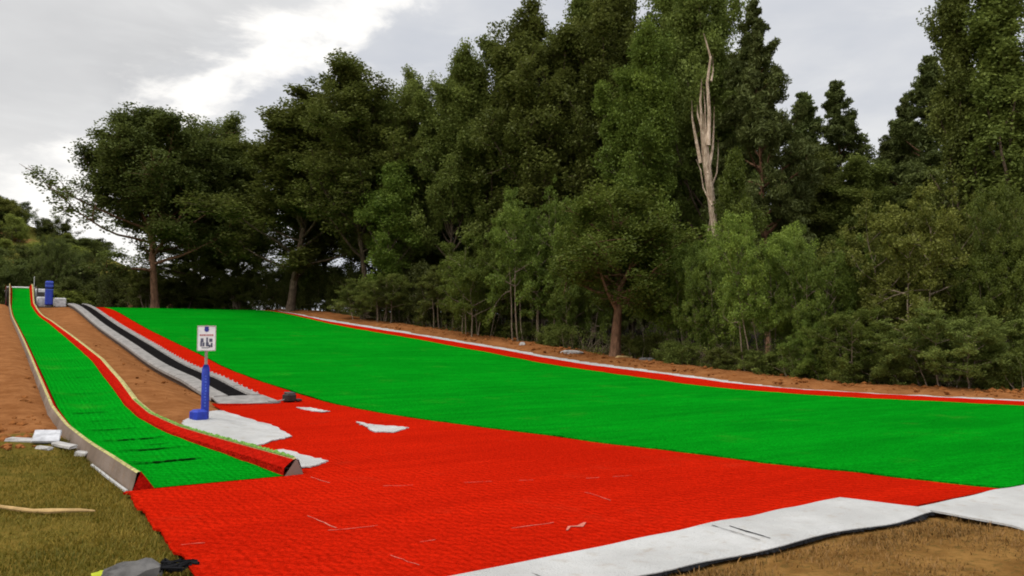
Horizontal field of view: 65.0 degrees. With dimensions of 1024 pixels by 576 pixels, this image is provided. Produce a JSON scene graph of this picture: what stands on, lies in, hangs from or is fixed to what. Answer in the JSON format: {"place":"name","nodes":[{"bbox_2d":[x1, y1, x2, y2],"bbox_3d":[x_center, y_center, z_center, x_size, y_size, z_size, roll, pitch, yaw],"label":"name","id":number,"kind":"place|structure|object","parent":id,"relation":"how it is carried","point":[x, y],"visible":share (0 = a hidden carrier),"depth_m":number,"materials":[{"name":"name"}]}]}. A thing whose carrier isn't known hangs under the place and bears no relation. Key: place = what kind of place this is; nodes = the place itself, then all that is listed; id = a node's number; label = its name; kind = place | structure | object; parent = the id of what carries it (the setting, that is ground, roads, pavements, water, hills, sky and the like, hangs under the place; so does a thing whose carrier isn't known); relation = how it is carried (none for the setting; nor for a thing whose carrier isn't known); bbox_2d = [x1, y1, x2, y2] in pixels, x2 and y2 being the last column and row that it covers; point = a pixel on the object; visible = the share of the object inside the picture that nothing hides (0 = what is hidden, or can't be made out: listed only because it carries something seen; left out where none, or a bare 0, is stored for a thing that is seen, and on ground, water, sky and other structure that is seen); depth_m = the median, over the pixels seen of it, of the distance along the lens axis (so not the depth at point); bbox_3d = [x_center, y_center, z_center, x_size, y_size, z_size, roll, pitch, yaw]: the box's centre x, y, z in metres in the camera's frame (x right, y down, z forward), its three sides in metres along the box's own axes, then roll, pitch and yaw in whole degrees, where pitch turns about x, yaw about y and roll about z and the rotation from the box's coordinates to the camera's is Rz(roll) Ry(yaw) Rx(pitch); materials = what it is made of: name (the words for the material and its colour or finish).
{"place":"outdoors","nodes":[
{"label":"outdoors","id":0,"kind":"place"},
{"bbox_2d":[0,224,141,307],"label":"hill","id":1,"kind":"structure","parent":0,"point":[32,236],"depth_m":113.74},
{"bbox_2d":[0,212,30,241],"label":"hill shrub","id":2,"kind":"object","parent":1,"relation":"on","point":[19,229],"visible":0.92,"depth_m":107.50,"materials":[{"name":"green plant"}]},
{"bbox_2d":[0,195,32,222],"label":"hill shrub","id":3,"kind":"object","parent":1,"relation":"on","point":[8,205],"visible":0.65,"depth_m":113.83,"materials":[{"name":"green plant"}]},
{"bbox_2d":[0,263,37,304],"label":"hill shrub","id":4,"kind":"object","parent":1,"relation":"on","point":[6,275],"visible":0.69,"depth_m":80.10,"materials":[{"name":"green plant"}]},
{"bbox_2d":[5,243,48,265],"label":"hill shrub","id":5,"kind":"object","parent":1,"relation":"on","point":[21,249],"visible":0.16,"depth_m":95.06,"materials":[{"name":"green plant"}]},
{"bbox_2d":[28,214,85,238],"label":"hill shrub","id":6,"kind":"object","parent":1,"relation":"on","point":[44,226],"visible":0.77,"depth_m":117.56,"materials":[{"name":"green plant"}]},
{"bbox_2d":[34,274,106,305],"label":"hill shrub","id":7,"kind":"object","parent":1,"relation":"on","point":[72,285],"visible":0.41,"depth_m":80.58,"materials":[{"name":"green plant"}]},
{"bbox_2d":[51,289,101,306],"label":"hill shrub","id":8,"kind":"object","parent":1,"relation":"on","point":[76,296],"visible":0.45,"depth_m":79.40,"materials":[{"name":"green plant"}]},
{"bbox_2d":[0,437,188,575],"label":"meadow grass","id":9,"kind":"structure","parent":0,"point":[132,551],"depth_m":7.32,"materials":[{"name":"plant"}]},
{"bbox_2d":[0,304,1023,575],"bbox_3d":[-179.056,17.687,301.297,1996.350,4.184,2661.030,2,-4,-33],"label":"ground","id":10,"kind":"structure","parent":0,"point":[172,400],"depth_m":12.51,"materials":[{"name":"soil"}]},
{"bbox_2d":[31,430,61,442],"bbox_3d":[-6.673,2.128,11.531,0.357,0.050,0.460,5,9,-26],"label":"slab","id":11,"kind":"object","parent":10,"relation":"on","point":[45,436],"depth_m":11.47,"materials":[{"name":"concrete"}]},
{"bbox_2d":[0,505,94,513],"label":"stick","id":12,"kind":"object","parent":10,"relation":"on","point":[50,510],"visible":1,"depth_m":7.61,"materials":[{"name":"brown wood"}]},
{"bbox_2d":[26,226,92,289],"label":"shrub","id":13,"kind":"object","parent":10,"relation":"on","point":[53,251],"visible":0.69,"depth_m":82.66,"materials":[{"name":"green plant"}]},
{"bbox_2d":[71,252,109,287],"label":"shrub","id":14,"kind":"object","parent":10,"relation":"on","point":[92,276],"visible":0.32,"depth_m":84.90,"materials":[{"name":"green plant"}]},
{"bbox_2d":[94,272,132,307],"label":"shrub","id":15,"kind":"object","parent":10,"relation":"on","point":[106,297],"visible":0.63,"depth_m":78.86,"materials":[{"name":"green plant"}]},
{"bbox_2d":[101,558,163,575],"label":"stone","id":16,"kind":"object","parent":10,"relation":"on","point":[146,567],"visible":0.96,"depth_m":5.62,"materials":[{"name":"stone"}]},
{"bbox_2d":[20,101,245,307],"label":"broadleaf tree","id":17,"kind":"object","parent":10,"relation":"on","point":[141,176],"visible":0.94,"depth_m":65.40,"materials":[{"name":"green plant"}]},
{"bbox_2d":[5,276,302,491],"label":"tubing lane","id":18,"kind":"structure","parent":10,"relation":"on","point":[120,433],"depth_m":12.51,"materials":[{"name":"plastic"}]},
{"bbox_2d":[34,289,280,402],"bbox_3d":[-20.528,1.427,39.509,3.405,5.118,50.700,2,-4,-33],"label":"conveyor lift","id":19,"kind":"object","parent":10,"relation":"on","point":[158,359],"visible":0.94,"depth_m":27.87,"materials":[{"name":"metal"}]},
{"bbox_2d":[114,259,212,308],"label":"wood bush","id":20,"kind":"object","parent":10,"relation":"on","point":[164,282],"visible":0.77,"depth_m":73.02,"materials":[{"name":"green plant"}]},
{"bbox_2d":[96,127,232,308],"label":"tree","id":21,"kind":"object","parent":10,"relation":"on","point":[207,259],"visible":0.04,"depth_m":73.85,"materials":[{"name":"green plant"}]},
{"bbox_2d":[157,242,219,308],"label":"tree","id":22,"kind":"object","parent":10,"relation":"on","point":[181,259],"visible":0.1,"depth_m":76.54,"materials":[{"name":"green plant"}]},
{"bbox_2d":[149,286,254,308],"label":"wood bush","id":23,"kind":"object","parent":10,"relation":"on","point":[203,303],"visible":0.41,"depth_m":74.47,"materials":[{"name":"green plant"}]},
{"bbox_2d":[189,325,215,419],"bbox_3d":[-5.460,1.513,14.179,0.242,1.720,0.363,-3,-5,41],"label":"sign post","id":24,"kind":"object","parent":10,"relation":"on","point":[206,338],"visible":0.95,"depth_m":14.18,"materials":[{"name":"metal"}]},
{"bbox_2d":[189,111,276,308],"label":"poplar tree","id":25,"kind":"object","parent":10,"relation":"on","point":[233,122],"visible":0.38,"depth_m":72.84,"materials":[{"name":"green plant"}]},
{"bbox_2d":[190,209,280,309],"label":"tree","id":26,"kind":"object","parent":10,"relation":"on","point":[212,271],"visible":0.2,"depth_m":73.16,"materials":[{"name":"green plant"}]},
{"bbox_2d":[201,265,280,309],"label":"wood bush","id":27,"kind":"object","parent":10,"relation":"on","point":[240,284],"visible":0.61,"depth_m":72.61,"materials":[{"name":"green plant"}]},
{"bbox_2d":[244,268,288,309],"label":"shrub","id":28,"kind":"object","parent":10,"relation":"on","point":[270,292],"visible":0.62,"depth_m":71.36,"materials":[{"name":"green plant"}]},
{"bbox_2d":[170,83,404,310],"bbox_3d":[-17.018,-7.274,65.919,17.489,18.756,14.832,0,-3,-3],"label":"poplar tree","id":29,"kind":"object","parent":10,"relation":"on","point":[279,151],"visible":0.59,"depth_m":64.38,"materials":[{"name":"green plant"}]},
{"bbox_2d":[276,268,329,310],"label":"shrub","id":30,"kind":"object","parent":10,"relation":"on","point":[304,296],"visible":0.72,"depth_m":69.06,"materials":[{"name":"green plant"}]},
{"bbox_2d":[263,97,372,310],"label":"tree","id":31,"kind":"object","parent":10,"relation":"on","point":[289,224],"visible":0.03,"depth_m":68.93,"materials":[{"name":"green plant"}]},
{"bbox_2d":[286,191,375,270],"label":"tree","id":32,"kind":"object","parent":10,"relation":"on","point":[326,248],"visible":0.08,"depth_m":68.80,"materials":[{"name":"green plant"}]},
{"bbox_2d":[311,260,361,311],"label":"shrub","id":33,"kind":"object","parent":10,"relation":"on","point":[337,276],"visible":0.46,"depth_m":67.32,"materials":[{"name":"green plant"}]},
{"bbox_2d":[287,47,428,317],"bbox_3d":[-12.349,-8.080,61.449,9.792,21.012,11.204,1,-4,-22],"label":"poplar tree","id":34,"kind":"object","parent":10,"relation":"on","point":[347,120],"visible":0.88,"depth_m":59.45,"materials":[{"name":"green plant"}]},
{"bbox_2d":[328,271,416,322],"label":"wood bush","id":35,"kind":"object","parent":10,"relation":"on","point":[367,296],"visible":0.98,"depth_m":56.00,"materials":[{"name":"green plant"}]},
{"bbox_2d":[350,158,425,320],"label":"slender tree","id":36,"kind":"object","parent":10,"relation":"on","point":[388,219],"visible":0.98,"depth_m":57.42,"materials":[{"name":"green plant"}]},
{"bbox_2d":[377,258,427,320],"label":"shrub","id":37,"kind":"object","parent":10,"relation":"on","point":[405,309],"visible":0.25,"depth_m":59.35,"materials":[{"name":"green plant"}]},
{"bbox_2d":[366,63,445,272],"bbox_3d":[-7.836,-7.392,61.632,6.795,20.032,7.753,2,-4,-26],"label":"poplar tree","id":38,"kind":"object","parent":10,"relation":"on","point":[403,96],"visible":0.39,"depth_m":60.42,"materials":[{"name":"green plant"}]},
{"bbox_2d":[405,259,463,326],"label":"shrub","id":39,"kind":"object","parent":10,"relation":"on","point":[419,269],"visible":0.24,"depth_m":54.92,"materials":[{"name":"green plant"}]},
{"bbox_2d":[414,265,476,328],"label":"wood bush","id":40,"kind":"object","parent":10,"relation":"on","point":[431,287],"visible":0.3,"depth_m":53.24,"materials":[{"name":"green plant"}]},
{"bbox_2d":[406,37,495,322],"bbox_3d":[-4.640,-7.693,59.036,6.573,21.267,7.472,1,-4,-21],"label":"poplar tree","id":41,"kind":"object","parent":10,"relation":"on","point":[448,150],"visible":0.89,"depth_m":58.09,"materials":[{"name":"green plant"}]},
{"bbox_2d":[408,200,526,269],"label":"tree","id":42,"kind":"object","parent":10,"relation":"on","point":[440,253],"visible":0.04,"depth_m":61.53,"materials":[{"name":"green plant"}]},
{"bbox_2d":[421,33,524,268],"bbox_3d":[-1.736,-8.081,59.848,8.090,22.136,9.540,2,-4,-25],"label":"poplar tree","id":43,"kind":"object","parent":10,"relation":"on","point":[484,44],"visible":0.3,"depth_m":58.60,"materials":[{"name":"green plant"}]},
{"bbox_2d":[435,231,527,336],"bbox_3d":[-1.780,-0.066,49.801,6.391,6.499,8.014,1,-4,-15],"label":"bush","id":44,"kind":"object","parent":10,"relation":"on","point":[467,283],"visible":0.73,"depth_m":47.89,"materials":[{"name":"green plant"}]},
{"bbox_2d":[459,317,504,335],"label":"bank shrub","id":45,"kind":"object","parent":10,"relation":"on","point":[482,330],"visible":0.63,"depth_m":48.98,"materials":[{"name":"green plant"}]},
{"bbox_2d":[0,324,1023,450],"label":"earth clods","id":46,"kind":"object","parent":10,"relation":"on","point":[7,446],"visible":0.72,"depth_m":25.87,"materials":[{"name":"soil"}]},
{"bbox_2d":[490,321,541,340],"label":"bank shrub","id":47,"kind":"object","parent":10,"relation":"on","point":[527,326],"visible":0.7,"depth_m":47.12,"materials":[{"name":"green plant"}]},
{"bbox_2d":[463,0,584,332],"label":"poplar tree","id":48,"kind":"object","parent":10,"relation":"on","point":[533,159],"visible":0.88,"depth_m":54.44,"materials":[{"name":"green plant"}]},
{"bbox_2d":[482,174,609,341],"bbox_3d":[1.396,-1.543,46.853,7.367,9.886,7.727,3,-4,-38],"label":"bush","id":49,"kind":"object","parent":10,"relation":"on","point":[528,264],"visible":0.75,"depth_m":45.53,"materials":[{"name":"green plant"}]},
{"bbox_2d":[96,307,998,575],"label":"runout mat","id":50,"kind":"object","parent":10,"relation":"on","point":[419,497],"visible":0.85,"depth_m":8.41,"materials":[{"name":"plastic"}]},
{"bbox_2d":[159,558,199,572],"bbox_3d":[-2.464,2.005,5.810,0.371,0.069,0.242,2,-4,-33],"label":"net scrap","id":51,"kind":"object","parent":50,"relation":"on","point":[171,566],"visible":0.89,"depth_m":5.80,"materials":[{"name":"fabric"}]},
{"bbox_2d":[181,410,291,445],"bbox_3d":[-4.745,2.355,13.710,1.611,0.233,5.378,2,-4,-27],"label":"felt scrap","id":52,"kind":"object","parent":50,"relation":"on","point":[230,425],"visible":0.78,"depth_m":13.42,"materials":[{"name":"fabric"}]},
{"bbox_2d":[273,449,327,468],"bbox_3d":[-3.063,2.282,10.711,1.527,0.053,0.898,-3,-5,45],"label":"felt scrap","id":53,"kind":"object","parent":50,"relation":"on","point":[307,461],"visible":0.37,"depth_m":10.67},
{"bbox_2d":[534,322,581,347],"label":"bank shrub","id":54,"kind":"object","parent":10,"relation":"on","point":[545,338],"visible":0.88,"depth_m":43.41,"materials":[{"name":"green plant"}]},
{"bbox_2d":[104,307,1023,487],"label":"ski mat","id":55,"kind":"object","parent":10,"relation":"on","point":[972,444],"visible":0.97,"depth_m":19.22,"materials":[{"name":"plastic"}]},
{"bbox_2d":[536,0,592,220],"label":"tree","id":56,"kind":"object","parent":10,"relation":"on","point":[580,8],"visible":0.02,"depth_m":61.50,"materials":[{"name":"green plant"}]},
{"bbox_2d":[541,234,612,347],"bbox_3d":[3.809,0.098,44.952,4.147,6.714,5.276,1,-3,-9],"label":"bush","id":57,"kind":"object","parent":10,"relation":"on","point":[566,310],"visible":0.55,"depth_m":44.45,"materials":[{"name":"green plant"}]},
{"bbox_2d":[555,0,644,335],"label":"poplar tree","id":58,"kind":"object","parent":10,"relation":"on","point":[600,50],"visible":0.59,"depth_m":53.48,"materials":[{"name":"green plant"}]},
{"bbox_2d":[545,174,718,356],"bbox_3d":[5.202,-0.914,38.156,8.323,8.979,7.338,3,-5,-45],"label":"tree","id":59,"kind":"object","parent":10,"relation":"on","point":[615,254],"visible":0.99,"depth_m":37.91,"materials":[{"name":"green plant"}]},
{"bbox_2d":[588,15,681,338],"bbox_3d":[7.208,-6.192,47.770,5.568,19.641,6.330,0,-3,0],"label":"poplar tree","id":60,"kind":"object","parent":10,"relation":"on","point":[638,152],"visible":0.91,"depth_m":46.94,"materials":[{"name":"green plant"}]},
{"bbox_2d":[593,276,676,339],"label":"wood bush","id":61,"kind":"object","parent":10,"relation":"on","point":[626,323],"visible":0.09,"depth_m":46.46,"materials":[{"name":"green plant"}]},
{"bbox_2d":[620,332,666,358],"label":"bank shrub","id":62,"kind":"object","parent":10,"relation":"on","point":[633,347],"visible":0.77,"depth_m":38.26,"materials":[{"name":"green plant"}]},
{"bbox_2d":[265,310,1023,405],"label":"border mat","id":63,"kind":"object","parent":10,"relation":"on","point":[679,379],"visible":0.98,"depth_m":28.38,"materials":[{"name":"plastic"}]},
{"bbox_2d":[270,310,1023,400],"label":"underlay strip","id":64,"kind":"object","parent":10,"relation":"on","point":[577,361],"visible":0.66,"depth_m":36.06,"materials":[{"name":"white fabric"}]},
{"bbox_2d":[321,305,1023,389],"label":"undergrowth","id":65,"kind":"object","parent":10,"relation":"on","point":[582,342],"visible":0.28,"depth_m":41.97,"materials":[{"name":"green plant"}]},
{"bbox_2d":[325,305,1022,388],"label":"dry stems","id":66,"kind":"object","parent":10,"relation":"on","point":[583,347],"visible":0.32,"depth_m":41.95,"materials":[{"name":"brown plant"}]},
{"bbox_2d":[652,338,703,365],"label":"bank shrub","id":67,"kind":"object","parent":10,"relation":"on","point":[672,351],"visible":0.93,"depth_m":35.45,"materials":[{"name":"green plant"}]},
{"bbox_2d":[622,224,739,359],"bbox_3d":[8.576,0.150,39.842,6.191,7.231,6.494,1,-4,-18],"label":"bush","id":68,"kind":"object","parent":10,"relation":"on","point":[677,300],"visible":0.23,"depth_m":38.56,"materials":[{"name":"green plant"}]},
{"bbox_2d":[608,0,774,339],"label":"poplar tree","id":69,"kind":"object","parent":10,"relation":"on","point":[663,7],"visible":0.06,"depth_m":52.91,"materials":[{"name":"green plant"}]},
{"bbox_2d":[452,497,933,575],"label":"underlay sheet","id":70,"kind":"object","parent":10,"relation":"on","point":[699,546],"visible":1,"depth_m":6.49,"materials":[{"name":"white fabric"}]},
{"bbox_2d":[648,0,758,246],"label":"poplar tree","id":71,"kind":"object","parent":10,"relation":"on","point":[714,23],"visible":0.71,"depth_m":50.29,"materials":[{"name":"green plant"}]},
{"bbox_2d":[660,238,753,362],"bbox_3d":[8.877,0.625,35.683,3.857,6.112,4.837,0,-3,-6],"label":"bush","id":72,"kind":"object","parent":10,"relation":"on","point":[704,323],"visible":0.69,"depth_m":35.48,"materials":[{"name":"green plant"}]},
{"bbox_2d":[691,33,723,349],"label":"dead tree","id":73,"kind":"object","parent":10,"relation":"on","point":[705,132],"visible":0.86,"depth_m":41.42,"materials":[{"name":"brown wood"}]},
{"bbox_2d":[697,345,748,370],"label":"bank shrub","id":74,"kind":"object","parent":10,"relation":"on","point":[723,359],"visible":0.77,"depth_m":33.07,"materials":[{"name":"green plant"}]},
{"bbox_2d":[712,146,771,346],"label":"slender tree","id":75,"kind":"object","parent":10,"relation":"on","point":[731,183],"visible":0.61,"depth_m":40.00,"materials":[{"name":"green plant"}]},
{"bbox_2d":[699,0,827,353],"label":"pine tree","id":76,"kind":"object","parent":10,"relation":"on","point":[765,128],"visible":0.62,"depth_m":46.12,"materials":[{"name":"green plant"}]},
{"bbox_2d":[731,348,797,375],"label":"bank shrub","id":77,"kind":"object","parent":10,"relation":"on","point":[754,363],"visible":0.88,"depth_m":31.04,"materials":[{"name":"green plant"}]},
{"bbox_2d":[705,210,825,370],"bbox_3d":[10.340,0.255,32.993,6.063,6.876,4.681,1,-3,-10],"label":"bush","id":78,"kind":"object","parent":10,"relation":"on","point":[744,299],"visible":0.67,"depth_m":31.93,"materials":[{"name":"green plant"}]},
{"bbox_2d":[757,142,848,246],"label":"tree","id":79,"kind":"object","parent":10,"relation":"on","point":[812,216],"visible":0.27,"depth_m":54.48,"materials":[{"name":"green plant"}]},
{"bbox_2d":[776,355,832,380],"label":"bank shrub","id":80,"kind":"object","parent":10,"relation":"on","point":[805,367],"visible":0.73,"depth_m":28.90,"materials":[{"name":"green plant"}]},
{"bbox_2d":[776,319,836,372],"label":"shrub","id":81,"kind":"object","parent":10,"relation":"on","point":[807,343],"visible":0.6,"depth_m":29.56,"materials":[{"name":"green plant"}]},
{"bbox_2d":[782,90,847,180],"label":"pine tree","id":82,"kind":"object","parent":10,"relation":"on","point":[809,119],"visible":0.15,"depth_m":63.17,"materials":[{"name":"green plant"}]},
{"bbox_2d":[760,224,904,375],"bbox_3d":[12.240,0.591,31.176,4.846,6.133,3.809,1,-4,-23],"label":"bush","id":83,"kind":"object","parent":10,"relation":"on","point":[833,286],"visible":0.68,"depth_m":30.28,"materials":[{"name":"green plant"}]},
{"bbox_2d":[810,79,881,207],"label":"pine tree","id":84,"kind":"object","parent":10,"relation":"on","point":[837,127],"visible":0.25,"depth_m":60.08,"materials":[{"name":"green plant"}]},
{"bbox_2d":[800,306,904,381],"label":"shrub","id":85,"kind":"object","parent":10,"relation":"on","point":[854,335],"visible":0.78,"depth_m":27.52,"materials":[{"name":"green plant"}]},
{"bbox_2d":[810,152,897,276],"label":"tree","id":86,"kind":"object","parent":10,"relation":"on","point":[858,174],"visible":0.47,"depth_m":53.06,"materials":[{"name":"green plant"}]},
{"bbox_2d":[820,359,892,384],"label":"bank shrub","id":87,"kind":"object","parent":10,"relation":"on","point":[846,375],"visible":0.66,"depth_m":27.12,"materials":[{"name":"green plant"}]},
{"bbox_2d":[876,141,903,227],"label":"tree","id":88,"kind":"object","parent":10,"relation":"on","point":[892,156],"visible":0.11,"depth_m":58.52,"materials":[{"name":"green plant"}]},
{"bbox_2d":[876,97,922,200],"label":"pine tree","id":89,"kind":"object","parent":10,"relation":"on","point":[901,112],"visible":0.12,"depth_m":59.05,"materials":[{"name":"green plant"}]},
{"bbox_2d":[862,358,945,385],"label":"bank shrub","id":90,"kind":"object","parent":10,"relation":"on","point":[893,366],"visible":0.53,"depth_m":26.40,"materials":[{"name":"green plant"}]},
{"bbox_2d":[871,54,948,261],"bbox_3d":[27.826,-5.621,53.703,9.142,20.177,8.649,-1,-4,13],"label":"pine tree","id":91,"kind":"object","parent":10,"relation":"on","point":[925,83],"visible":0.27,"depth_m":53.48,"materials":[{"name":"green plant"}]},
{"bbox_2d":[815,172,1021,383],"bbox_3d":[14.729,-0.253,29.326,7.622,7.827,7.266,-2,-4,24],"label":"bush","id":92,"kind":"object","parent":10,"relation":"on","point":[915,257],"visible":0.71,"depth_m":28.25,"materials":[{"name":"green plant"}]},
{"bbox_2d":[881,166,960,302],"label":"tree","id":93,"kind":"object","parent":10,"relation":"on","point":[902,205],"visible":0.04,"depth_m":50.90,"materials":[{"name":"green plant"}]},
{"bbox_2d":[860,301,1023,388],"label":"shrub","id":94,"kind":"object","parent":10,"relation":"on","point":[988,333],"visible":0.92,"depth_m":24.92,"materials":[{"name":"green plant"}]},
{"bbox_2d":[916,0,1010,355],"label":"poplar tree","id":95,"kind":"object","parent":10,"relation":"on","point":[953,105],"visible":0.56,"depth_m":42.55,"materials":[{"name":"green plant"}]},
{"bbox_2d":[915,235,1023,382],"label":"bush","id":96,"kind":"object","parent":10,"relation":"on","point":[993,269],"visible":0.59,"depth_m":26.49,"materials":[{"name":"green plant"}]},
{"bbox_2d":[919,485,1023,530],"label":"underlay sheet","id":97,"kind":"object","parent":10,"relation":"on","point":[1003,506],"visible":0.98,"depth_m":7.84,"materials":[{"name":"white fabric"}]},
{"bbox_2d":[950,362,1016,390],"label":"bank shrub","id":98,"kind":"object","parent":10,"relation":"on","point":[981,382],"visible":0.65,"depth_m":24.34,"materials":[{"name":"green plant"}]},
{"bbox_2d":[954,0,1023,248],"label":"poplar tree","id":99,"kind":"object","parent":10,"relation":"on","point":[998,86],"visible":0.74,"depth_m":40.54,"materials":[{"name":"green plant"}]},
{"bbox_2d":[955,181,1023,346],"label":"bush","id":100,"kind":"object","parent":10,"relation":"on","point":[993,221],"visible":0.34,"depth_m":27.29,"materials":[{"name":"green plant"}]},
{"bbox_2d":[977,344,1023,390],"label":"shrub","id":101,"kind":"object","parent":10,"relation":"on","point":[1015,373],"visible":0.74,"depth_m":24.25,"materials":[{"name":"green plant"}]},
{"bbox_2d":[0,0,1023,313],"label":"sky","id":102,"kind":"structure","parent":0,"point":[64,64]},
{"bbox_2d":[670,516,1023,575],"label":"dry grass","id":103,"kind":"structure","parent":0,"point":[957,530],"depth_m":6.46,"materials":[{"name":"plant"}]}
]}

